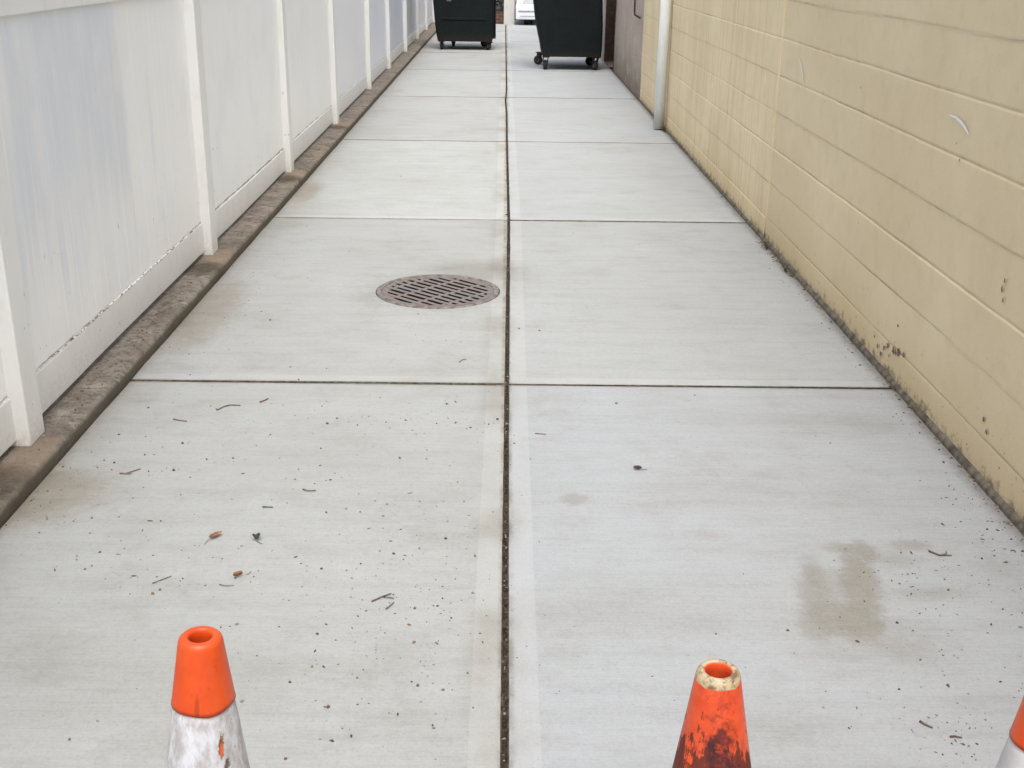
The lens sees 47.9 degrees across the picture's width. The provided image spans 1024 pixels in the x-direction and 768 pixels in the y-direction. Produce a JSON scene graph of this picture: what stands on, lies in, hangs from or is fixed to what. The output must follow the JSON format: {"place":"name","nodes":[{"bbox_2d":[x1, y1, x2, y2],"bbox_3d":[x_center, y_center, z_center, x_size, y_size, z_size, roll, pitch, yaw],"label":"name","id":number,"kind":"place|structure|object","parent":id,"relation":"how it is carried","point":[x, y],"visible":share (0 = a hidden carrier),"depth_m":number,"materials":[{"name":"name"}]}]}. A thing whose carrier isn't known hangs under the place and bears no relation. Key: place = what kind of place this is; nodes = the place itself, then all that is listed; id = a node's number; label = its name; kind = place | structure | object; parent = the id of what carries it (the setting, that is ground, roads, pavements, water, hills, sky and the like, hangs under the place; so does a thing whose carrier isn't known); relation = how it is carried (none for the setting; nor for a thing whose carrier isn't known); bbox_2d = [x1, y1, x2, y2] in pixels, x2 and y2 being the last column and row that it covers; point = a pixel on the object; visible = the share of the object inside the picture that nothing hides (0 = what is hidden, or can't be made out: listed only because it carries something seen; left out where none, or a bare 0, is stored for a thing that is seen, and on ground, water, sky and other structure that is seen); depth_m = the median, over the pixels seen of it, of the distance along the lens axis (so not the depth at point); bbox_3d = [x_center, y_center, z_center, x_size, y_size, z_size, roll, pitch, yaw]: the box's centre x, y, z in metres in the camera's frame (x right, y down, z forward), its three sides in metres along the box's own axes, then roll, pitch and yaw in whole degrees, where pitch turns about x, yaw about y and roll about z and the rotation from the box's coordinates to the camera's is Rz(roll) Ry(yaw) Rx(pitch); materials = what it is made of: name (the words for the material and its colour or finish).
{"place":"outdoors","nodes":[
{"label":"outdoors","id":0,"kind":"place"},
{"bbox_2d":[496,0,516,19],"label":"road","id":1,"kind":"structure","parent":0,"point":[502,7],"depth_m":36.50,"materials":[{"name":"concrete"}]},
{"bbox_2d":[515,0,534,24],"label":"parked car","id":2,"kind":"object","parent":1,"relation":"on","point":[524,10],"visible":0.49,"depth_m":26.77,"materials":[{"name":"white paint"}]},
{"bbox_2d":[0,20,1023,767],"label":"pavement","id":3,"kind":"structure","parent":0,"point":[746,508],"depth_m":3.58,"materials":[{"name":"concrete"}]},
{"bbox_2d":[165,626,249,767],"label":"traffic cone","id":4,"kind":"object","parent":3,"relation":"on","point":[205,729],"visible":1,"depth_m":1.61,"materials":[{"name":"orange plastic"}]},
{"bbox_2d":[204,531,221,544],"bbox_3d":[-0.866,0.442,3.326,0.018,0.013,0.074,14,24,32],"label":"fallen leaf","id":5,"kind":"object","parent":3,"relation":"on","point":[214,534],"visible":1,"depth_m":3.34,"materials":[{"name":"brown plant"}]},
{"bbox_2d":[216,404,240,409],"bbox_3d":[-1.058,0.084,4.286,0.093,0.005,0.027,-12,24,-31],"label":"twig","id":6,"kind":"object","parent":3,"relation":"on","point":[227,405],"visible":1,"depth_m":4.29,"materials":[{"name":"brown plant"}]},
{"bbox_2d":[233,571,248,575],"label":"fallen leaf","id":7,"kind":"object","parent":3,"relation":"on","point":[237,573],"visible":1,"depth_m":3.12,"materials":[{"name":"brown plant"}]},
{"bbox_2d":[252,533,262,543],"bbox_3d":[-0.735,0.444,3.319,0.024,0.018,0.047,-7,22,-19],"label":"fallen leaf","id":8,"kind":"object","parent":3,"relation":"on","point":[256,536],"visible":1,"depth_m":3.33,"materials":[{"name":"brown plant"}]},
{"bbox_2d":[5,132,619,759],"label":"leaf litter","id":9,"kind":"object","parent":3,"relation":"on","point":[295,556],"visible":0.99,"depth_m":3.20,"materials":[{"name":"brown plant"}]},
{"bbox_2d":[371,593,393,601],"bbox_3d":[-0.343,0.563,3.034,0.059,0.004,0.029,-7,22,-20],"label":"twig","id":10,"kind":"object","parent":3,"relation":"on","point":[382,596],"visible":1,"depth_m":3.03,"materials":[{"name":"brown plant"}]},
{"bbox_2d":[376,274,498,308],"bbox_3d":[-0.372,-0.427,5.803,0.616,0.095,0.616,1,21,0],"label":"storm drain","id":11,"kind":"object","parent":3,"relation":"in","point":[438,291],"visible":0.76,"depth_m":5.77,"materials":[{"name":"metal"}]},
{"bbox_2d":[433,0,495,49],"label":"wheeled bin","id":12,"kind":"object","parent":3,"relation":"on","point":[465,20],"visible":1,"depth_m":19.77,"materials":[{"name":"green paint"}]},
{"bbox_2d":[496,0,503,23],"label":"brick wall","id":13,"kind":"structure","parent":3,"relation":"on","point":[499,15],"depth_m":27.24,"materials":[{"name":"red brick"}]},
{"bbox_2d":[496,0,503,7],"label":"shrub","id":14,"kind":"object","parent":3,"relation":"on","point":[499,4],"visible":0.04,"depth_m":27.74,"materials":[{"name":"green plant"}]},
{"bbox_2d":[504,0,514,24],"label":"painted pier","id":15,"kind":"structure","parent":3,"relation":"on","point":[509,10],"depth_m":27.01,"materials":[{"name":"white paint"}]},
{"bbox_2d":[130,25,891,767],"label":"joint dirt","id":16,"kind":"structure","parent":3,"relation":"on","point":[504,695],"depth_m":3.96,"materials":[{"name":"brown soil"}]},
{"bbox_2d":[502,121,509,761],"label":"joint litter","id":17,"kind":"object","parent":16,"relation":"on","point":[504,713],"visible":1,"depth_m":3.47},
{"bbox_2d":[54,330,1007,741],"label":"seed litter","id":18,"kind":"object","parent":3,"relation":"on","point":[444,538],"visible":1,"depth_m":3.20,"materials":[{"name":"brown plant"}]},
{"bbox_2d":[533,0,602,69],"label":"wheeled bin","id":19,"kind":"object","parent":3,"relation":"on","point":[569,28],"visible":1,"depth_m":16.52,"materials":[{"name":"green paint"}]},
{"bbox_2d":[672,659,750,767],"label":"traffic cone","id":20,"kind":"object","parent":3,"relation":"on","point":[713,734],"visible":1,"depth_m":1.55,"materials":[{"name":"orange plastic"}]},
{"bbox_2d":[759,240,769,249],"bbox_3d":[1.460,-0.816,6.719,0.073,0.051,0.133,-5,21,-14],"label":"dry weed","id":21,"kind":"object","parent":3,"relation":"on","point":[765,245],"visible":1,"depth_m":6.70,"materials":[{"name":"brown plant"}]},
{"bbox_2d":[511,169,1023,766],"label":"leaf litter","id":22,"kind":"object","parent":3,"relation":"on","point":[907,595],"visible":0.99,"depth_m":3.07,"materials":[{"name":"brown plant"}]},
{"bbox_2d":[773,260,788,272],"bbox_3d":[1.470,-0.635,6.232,0.060,0.054,0.167,-5,21,-15],"label":"dry weed","id":23,"kind":"object","parent":3,"relation":"on","point":[784,265],"visible":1,"depth_m":6.24,"materials":[{"name":"brown plant"}]},
{"bbox_2d":[652,118,1023,540],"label":"wall litter","id":24,"kind":"object","parent":3,"relation":"on","point":[910,406],"depth_m":4.57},
{"bbox_2d":[919,720,932,727],"bbox_3d":[0.921,0.757,2.562,0.006,0.005,0.031,-16,27,-38],"label":"twig","id":25,"kind":"object","parent":3,"relation":"on","point":[922,722],"visible":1,"depth_m":2.56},
{"bbox_2d":[928,550,951,555],"bbox_3d":[1.226,0.484,3.301,0.058,0.005,0.030,1,21,0],"label":"twig","id":26,"kind":"object","parent":3,"relation":"on","point":[945,554],"visible":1,"depth_m":3.29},
{"bbox_2d":[996,696,1023,767],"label":"traffic cone","id":27,"kind":"object","parent":3,"relation":"on","point":[1012,755],"visible":1,"depth_m":1.61,"materials":[{"name":"orange plastic"}]},
{"label":"ground","id":28,"kind":"structure","parent":0,"visible":0},
{"bbox_2d":[0,23,435,528],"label":"kerb","id":29,"kind":"structure","parent":28,"relation":"on","point":[58,441],"depth_m":5.03,"materials":[{"name":"concrete"}]},
{"bbox_2d":[0,135,333,489],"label":"kerb litter","id":30,"kind":"object","parent":29,"relation":"on","point":[122,351],"visible":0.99,"depth_m":4.55,"materials":[{"name":"brown plant"}]},
{"bbox_2d":[0,0,434,455],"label":"vinyl fence","id":31,"kind":"object","parent":29,"relation":"on","point":[139,139],"visible":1,"depth_m":4.99,"materials":[{"name":"white plastic"}]},
{"bbox_2d":[52,97,340,356],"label":"rail litter","id":32,"kind":"object","parent":31,"relation":"on","point":[143,274],"visible":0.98,"depth_m":4.93,"materials":[{"name":"brown soil"}]},
{"bbox_2d":[600,0,612,66],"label":"weathered wall","id":33,"kind":"structure","parent":28,"relation":"on","point":[609,63],"depth_m":18.25,"materials":[{"name":"grey paint"}]},
{"bbox_2d":[613,0,644,100],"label":"rendered wall","id":34,"kind":"structure","parent":28,"relation":"on","point":[628,41],"depth_m":14.61,"materials":[{"name":"paint"}]},
{"bbox_2d":[604,0,616,70],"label":"recessed door","id":35,"kind":"structure","parent":34,"relation":"attached to","point":[610,25],"depth_m":18.12,"materials":[{"name":"brown paint"}]},
{"bbox_2d":[639,0,784,239],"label":"block wall","id":36,"kind":"structure","parent":28,"relation":"on","point":[722,75],"depth_m":8.23,"materials":[{"name":"yellow paint"}]},
{"bbox_2d":[653,0,671,128],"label":"drainpipe","id":37,"kind":"object","parent":36,"relation":"attached to","point":[662,57],"visible":0.9,"depth_m":10.96,"materials":[{"name":"white plastic"}]},
{"bbox_2d":[762,0,1023,534],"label":"block wall","id":38,"kind":"structure","parent":28,"relation":"on","point":[893,237],"depth_m":4.34,"materials":[{"name":"beige paint"}]}
]}

